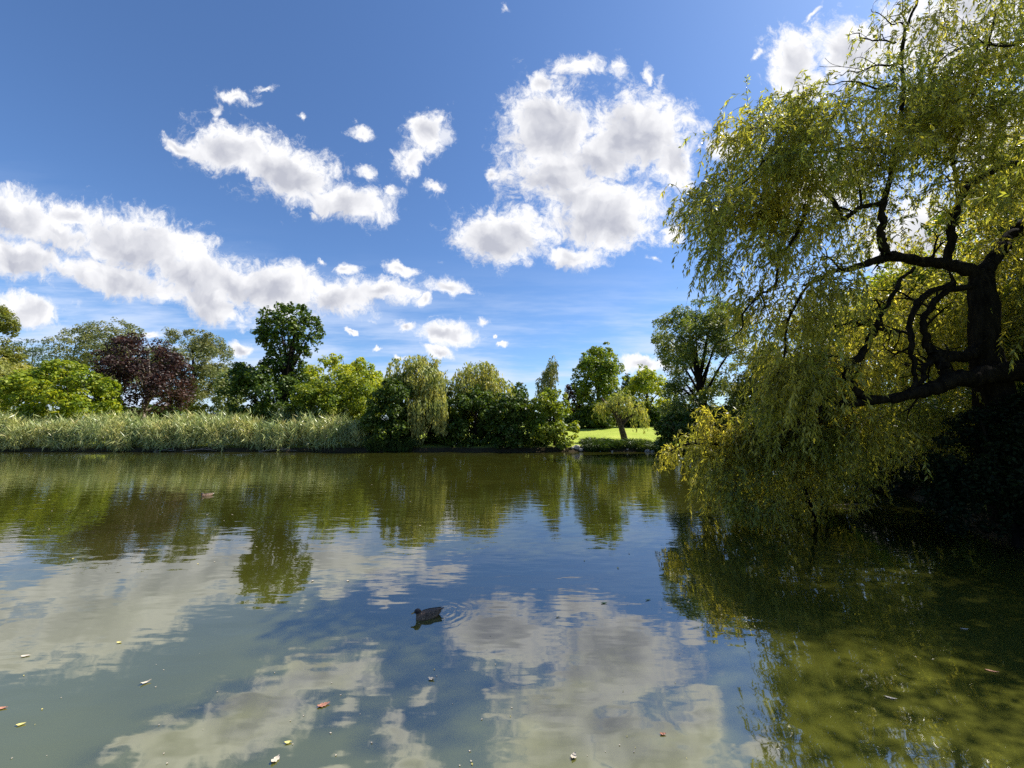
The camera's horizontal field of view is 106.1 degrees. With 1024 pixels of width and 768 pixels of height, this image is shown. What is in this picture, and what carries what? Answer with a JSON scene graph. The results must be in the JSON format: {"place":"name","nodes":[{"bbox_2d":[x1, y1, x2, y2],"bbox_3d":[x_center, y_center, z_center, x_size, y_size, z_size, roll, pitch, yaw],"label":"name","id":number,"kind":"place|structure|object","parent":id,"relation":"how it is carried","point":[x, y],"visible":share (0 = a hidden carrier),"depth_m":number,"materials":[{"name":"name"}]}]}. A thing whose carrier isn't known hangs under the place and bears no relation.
{"place":"outdoors","nodes":[
{"label":"outdoors","id":0,"kind":"place"},
{"bbox_2d":[0,451,1023,767],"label":"pond water","id":1,"kind":"structure","parent":0,"point":[304,595],"depth_m":5.31,"materials":[{"name":"green liquid"}]},
{"bbox_2d":[201,493,213,496],"bbox_3d":[-11.618,4.214,14.660,0.182,0.196,0.471,-5,-8,38],"label":"duck","id":2,"kind":"object","parent":1,"relation":"on","point":[206,494],"visible":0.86,"depth_m":14.61},
{"bbox_2d":[271,754,279,761],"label":"floating leaf","id":3,"kind":"object","parent":1,"relation":"on","point":[276,758],"visible":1,"depth_m":3.12,"materials":[{"name":"white plant"}]},
{"bbox_2d":[317,702,328,706],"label":"floating leaf","id":4,"kind":"object","parent":1,"relation":"on","point":[323,704],"visible":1,"depth_m":3.73,"materials":[{"name":"pink plant"}]},
{"bbox_2d":[411,607,443,620],"bbox_3d":[-1.191,3.246,5.443,0.471,0.196,0.182,3,-7,-27],"label":"duck","id":5,"kind":"object","parent":1,"relation":"on","point":[428,614],"visible":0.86,"depth_m":5.38},
{"bbox_2d":[0,426,1023,546],"bbox_3d":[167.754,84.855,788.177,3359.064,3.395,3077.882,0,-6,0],"label":"ground","id":6,"kind":"structure","parent":0,"point":[611,433],"depth_m":38.84,"materials":[{"name":"green plant"}]},
{"bbox_2d":[0,304,32,376],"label":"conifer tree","id":7,"kind":"object","parent":6,"relation":"on","point":[12,324],"visible":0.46,"depth_m":54.00,"materials":[{"name":"green plant"}]},
{"bbox_2d":[0,357,54,418],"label":"willow bush","id":8,"kind":"object","parent":6,"relation":"on","point":[6,370],"visible":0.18,"depth_m":49.43,"materials":[{"name":"green plant"}]},
{"bbox_2d":[1,338,56,403],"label":"ash tree","id":9,"kind":"object","parent":6,"relation":"on","point":[32,351],"visible":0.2,"depth_m":81.85,"materials":[{"name":"green plant"}]},
{"bbox_2d":[0,358,123,419],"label":"hazel bush","id":10,"kind":"object","parent":6,"relation":"on","point":[70,398],"visible":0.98,"depth_m":43.64,"materials":[{"name":"green plant"}]},
{"bbox_2d":[40,328,100,392],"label":"poplar tree","id":11,"kind":"object","parent":6,"relation":"on","point":[60,348],"visible":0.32,"depth_m":73.49,"materials":[{"name":"plant"}]},
{"bbox_2d":[58,317,171,400],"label":"poplar tree","id":12,"kind":"object","parent":6,"relation":"on","point":[89,334],"visible":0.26,"depth_m":69.66,"materials":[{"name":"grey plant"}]},
{"bbox_2d":[83,331,197,418],"bbox_3d":[-49.586,-0.127,52.244,12.236,13.499,10.782,0,-6,0],"label":"copper beech","id":13,"kind":"object","parent":6,"relation":"on","point":[149,384],"visible":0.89,"depth_m":50.86,"materials":[{"name":"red plant"}]},
{"bbox_2d":[0,406,371,451],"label":"reed bed","id":14,"kind":"object","parent":6,"relation":"on","point":[194,429],"visible":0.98,"depth_m":38.95,"materials":[{"name":"green plant"}]},
{"bbox_2d":[138,326,234,412],"bbox_3d":[-51.227,-1.147,60.496,12.561,15.707,12.014,0,-6,0],"label":"white willow","id":15,"kind":"object","parent":6,"relation":"on","point":[207,348],"visible":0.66,"depth_m":59.93,"materials":[{"name":"grey plant"}]},
{"bbox_2d":[186,402,213,418],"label":"golden shrub","id":16,"kind":"object","parent":6,"relation":"on","point":[204,407],"visible":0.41,"depth_m":45.10,"materials":[{"name":"green plant"}]},
{"bbox_2d":[210,368,247,417],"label":"layered shrub","id":17,"kind":"object","parent":6,"relation":"on","point":[217,400],"visible":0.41,"depth_m":51.07,"materials":[{"name":"green plant"}]},
{"bbox_2d":[225,361,245,402],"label":"ash tree","id":18,"kind":"object","parent":6,"relation":"on","point":[229,364],"visible":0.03,"depth_m":79.17,"materials":[{"name":"green plant"}]},
{"bbox_2d":[214,356,319,420],"bbox_3d":[-29.708,1.492,47.417,10.910,10.059,9.576,0,-6,0],"label":"dark maple","id":19,"kind":"object","parent":6,"relation":"on","point":[259,381],"visible":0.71,"depth_m":45.08,"materials":[{"name":"green plant"}]},
{"bbox_2d":[250,301,325,400],"bbox_3d":[-28.576,-2.190,48.954,9.174,17.313,7.729,0,-6,0],"label":"tall tree","id":20,"kind":"object","parent":6,"relation":"on","point":[265,331],"visible":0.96,"depth_m":48.08,"materials":[{"name":"green plant"}]},
{"bbox_2d":[264,402,338,424],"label":"pale shrub","id":21,"kind":"object","parent":6,"relation":"on","point":[313,410],"visible":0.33,"depth_m":42.12,"materials":[{"name":"green plant"}]},
{"bbox_2d":[283,370,386,443],"bbox_3d":[-20.295,2.591,44.940,10.995,8.618,10.658,5,-8,-39],"label":"bank shrub","id":22,"kind":"object","parent":6,"relation":"on","point":[322,396],"visible":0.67,"depth_m":42.91,"materials":[{"name":"green plant"}]},
{"bbox_2d":[300,353,384,414],"bbox_3d":[-23.347,1.146,54.312,14.057,11.042,10.426,0,-6,0],"label":"maple tree","id":23,"kind":"object","parent":6,"relation":"on","point":[348,369],"visible":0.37,"depth_m":53.04,"materials":[{"name":"green plant"}]},
{"bbox_2d":[358,434,394,451],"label":"grass tuft","id":24,"kind":"object","parent":6,"relation":"on","point":[370,445],"visible":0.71,"depth_m":38.30,"materials":[{"name":"green plant"}]},
{"bbox_2d":[7,400,747,425],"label":"woods","id":25,"kind":"object","parent":6,"relation":"on","point":[563,418],"visible":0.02,"depth_m":91.34,"materials":[{"name":"green plant"}]},
{"bbox_2d":[358,372,421,447],"bbox_3d":[-12.822,2.829,40.965,6.643,8.324,7.408,0,-6,0],"label":"bank shrub","id":26,"kind":"object","parent":6,"relation":"on","point":[392,426],"visible":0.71,"depth_m":38.92,"materials":[{"name":"green plant"}]},
{"bbox_2d":[372,436,407,451],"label":"grass tuft","id":27,"kind":"object","parent":6,"relation":"on","point":[389,448],"visible":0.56,"depth_m":38.22,"materials":[{"name":"green plant"}]},
{"bbox_2d":[386,434,423,451],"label":"grass tuft","id":28,"kind":"object","parent":6,"relation":"on","point":[408,446],"visible":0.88,"depth_m":38.36,"materials":[{"name":"green plant"}]},
{"bbox_2d":[379,354,458,444],"bbox_3d":[-10.437,1.562,42.440,9.036,10.159,7.416,-1,-6,10],"label":"weeping willow","id":29,"kind":"object","parent":6,"relation":"on","point":[431,383],"visible":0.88,"depth_m":40.49,"materials":[{"name":"green plant"}]},
{"bbox_2d":[405,391,458,445],"bbox_3d":[-8.583,3.733,42.265,6.556,5.981,6.478,0,-6,0],"label":"bank shrub","id":30,"kind":"object","parent":6,"relation":"on","point":[441,439],"visible":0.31,"depth_m":40.78,"materials":[{"name":"green plant"}]},
{"bbox_2d":[444,384,506,447],"bbox_3d":[-3.854,3.389,41.668,6.741,6.785,6.675,0,-6,0],"label":"bank shrub","id":31,"kind":"object","parent":6,"relation":"on","point":[460,429],"visible":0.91,"depth_m":39.92,"materials":[{"name":"green plant"}]},
{"bbox_2d":[448,360,514,438],"bbox_3d":[-3.741,1.785,44.942,7.840,9.516,7.895,-5,-8,42],"label":"weeping willow","id":32,"kind":"object","parent":6,"relation":"on","point":[485,380],"visible":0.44,"depth_m":43.54,"materials":[{"name":"green plant"}]},
{"bbox_2d":[471,401,509,443],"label":"bank shrub","id":33,"kind":"object","parent":6,"relation":"on","point":[480,428],"visible":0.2,"depth_m":41.37,"materials":[{"name":"green plant"}]},
{"bbox_2d":[489,388,534,448],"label":"bank shrub","id":34,"kind":"object","parent":6,"relation":"on","point":[512,430],"visible":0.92,"depth_m":39.11,"materials":[{"name":"green plant"}]},
{"bbox_2d":[511,381,528,404],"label":"dark tree","id":35,"kind":"object","parent":6,"relation":"on","point":[518,384],"visible":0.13,"depth_m":59.77,"materials":[{"name":"green plant"}]},
{"bbox_2d":[535,355,560,421],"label":"weeping birch","id":36,"kind":"object","parent":6,"relation":"on","point":[549,371],"visible":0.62,"depth_m":57.68,"materials":[{"name":"plant"}]},
{"bbox_2d":[522,386,579,449],"bbox_3d":[3.970,3.606,40.456,6.042,6.615,6.171,3,-7,-29],"label":"bank shrub","id":37,"kind":"object","parent":6,"relation":"on","point":[542,431],"visible":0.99,"depth_m":38.75,"materials":[{"name":"green plant"}]},
{"bbox_2d":[562,381,581,420],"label":"plum tree","id":38,"kind":"object","parent":6,"relation":"on","point":[569,392],"visible":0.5,"depth_m":63.48,"materials":[{"name":"green plant"}]},
{"bbox_2d":[565,406,612,428],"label":"back shrub","id":39,"kind":"object","parent":6,"relation":"on","point":[582,414],"visible":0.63,"depth_m":56.35,"materials":[{"name":"green plant"}]},
{"bbox_2d":[577,436,615,451],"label":"shrub","id":40,"kind":"object","parent":6,"relation":"on","point":[592,445],"visible":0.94,"depth_m":38.52,"materials":[{"name":"green plant"}]},
{"bbox_2d":[570,341,626,427],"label":"dark poplar","id":41,"kind":"object","parent":6,"relation":"on","point":[597,365],"visible":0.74,"depth_m":57.98,"materials":[{"name":"green plant"}]},
{"bbox_2d":[601,438,628,449],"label":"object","id":42,"kind":"object","parent":6,"relation":"on","point":[619,444],"visible":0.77,"depth_m":38.57,"materials":[{"name":"green plant"}]},
{"bbox_2d":[591,389,648,438],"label":"leaning willow","id":43,"kind":"object","parent":6,"relation":"on","point":[620,412],"visible":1,"depth_m":43.10,"materials":[{"name":"green plant"}]},
{"bbox_2d":[620,373,631,399],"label":"spruce tree","id":44,"kind":"object","parent":6,"relation":"on","point":[623,385],"visible":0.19,"depth_m":71.75,"materials":[{"name":"green plant"}]},
{"bbox_2d":[621,438,650,451],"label":"bush","id":45,"kind":"object","parent":6,"relation":"on","point":[636,445],"visible":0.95,"depth_m":38.55,"materials":[{"name":"green plant"}]},
{"bbox_2d":[615,403,662,427],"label":"back shrub","id":46,"kind":"object","parent":6,"relation":"on","point":[655,416],"visible":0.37,"depth_m":58.62,"materials":[{"name":"green plant"}]},
{"bbox_2d":[622,364,677,426],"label":"lime tree","id":47,"kind":"object","parent":6,"relation":"on","point":[645,382],"visible":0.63,"depth_m":62.16,"materials":[{"name":"green plant"}]},
{"bbox_2d":[641,438,679,451],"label":"grass tuft","id":48,"kind":"object","parent":6,"relation":"on","point":[651,446],"visible":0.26,"depth_m":37.72,"materials":[{"name":"green plant"}]},
{"bbox_2d":[652,404,743,455],"bbox_3d":[15.191,4.201,31.221,7.595,5.245,5.322,0,-6,0],"label":"bank shrub","id":49,"kind":"object","parent":6,"relation":"on","point":[664,431],"visible":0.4,"depth_m":30.55,"materials":[{"name":"green plant"}]},
{"bbox_2d":[651,294,759,453],"bbox_3d":[16.854,-0.994,33.445,8.915,13.997,10.416,0,-6,0],"label":"grey willow","id":50,"kind":"object","parent":6,"relation":"on","point":[685,356],"visible":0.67,"depth_m":32.19,"materials":[{"name":"green plant"}]},
{"bbox_2d":[720,324,863,453],"bbox_3d":[19.160,0.344,26.985,8.923,9.706,9.251,0,-6,0],"label":"willow foliage","id":51,"kind":"object","parent":6,"relation":"on","point":[735,388],"visible":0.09,"depth_m":28.09,"materials":[{"name":"green plant"}]},
{"bbox_2d":[651,0,1023,532],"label":"weeping willow","id":52,"kind":"object","parent":6,"relation":"on","point":[806,392],"visible":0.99,"depth_m":9.62,"materials":[{"name":"green plant"}]},
{"bbox_2d":[837,402,954,495],"bbox_3d":[16.389,2.699,16.037,4.662,4.187,4.547,0,-6,0],"label":"bank shrub","id":53,"kind":"object","parent":6,"relation":"on","point":[904,483],"visible":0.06,"depth_m":14.77,"materials":[{"name":"green plant"}]},
{"bbox_2d":[827,154,1023,462],"bbox_3d":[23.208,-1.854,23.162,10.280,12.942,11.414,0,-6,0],"label":"willow foliage","id":54,"kind":"object","parent":6,"relation":"on","point":[888,271],"visible":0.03,"depth_m":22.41,"materials":[{"name":"green plant"}]},
{"bbox_2d":[900,392,1023,547],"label":"evergreen shrub","id":55,"kind":"object","parent":6,"relation":"on","point":[996,484],"visible":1,"depth_m":8.58,"materials":[{"name":"green plant"}]},
{"bbox_2d":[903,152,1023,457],"bbox_3d":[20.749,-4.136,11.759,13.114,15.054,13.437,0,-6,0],"label":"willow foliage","id":56,"kind":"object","parent":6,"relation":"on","point":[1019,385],"visible":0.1,"depth_m":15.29,"materials":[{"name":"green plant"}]},
{"bbox_2d":[904,381,1023,491],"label":"bank shrub","id":57,"kind":"object","parent":6,"relation":"on","point":[920,474],"visible":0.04,"depth_m":14.46,"materials":[{"name":"green plant"}]},
{"bbox_2d":[945,240,1023,478],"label":"willow foliage","id":58,"kind":"object","parent":6,"relation":"on","point":[1021,356],"visible":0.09,"depth_m":11.60,"materials":[{"name":"green plant"}]},
{"bbox_2d":[0,0,1023,418],"label":"sky","id":59,"kind":"structure","parent":0,"point":[456,182],"materials":[{"name":"blue"}]}
]}

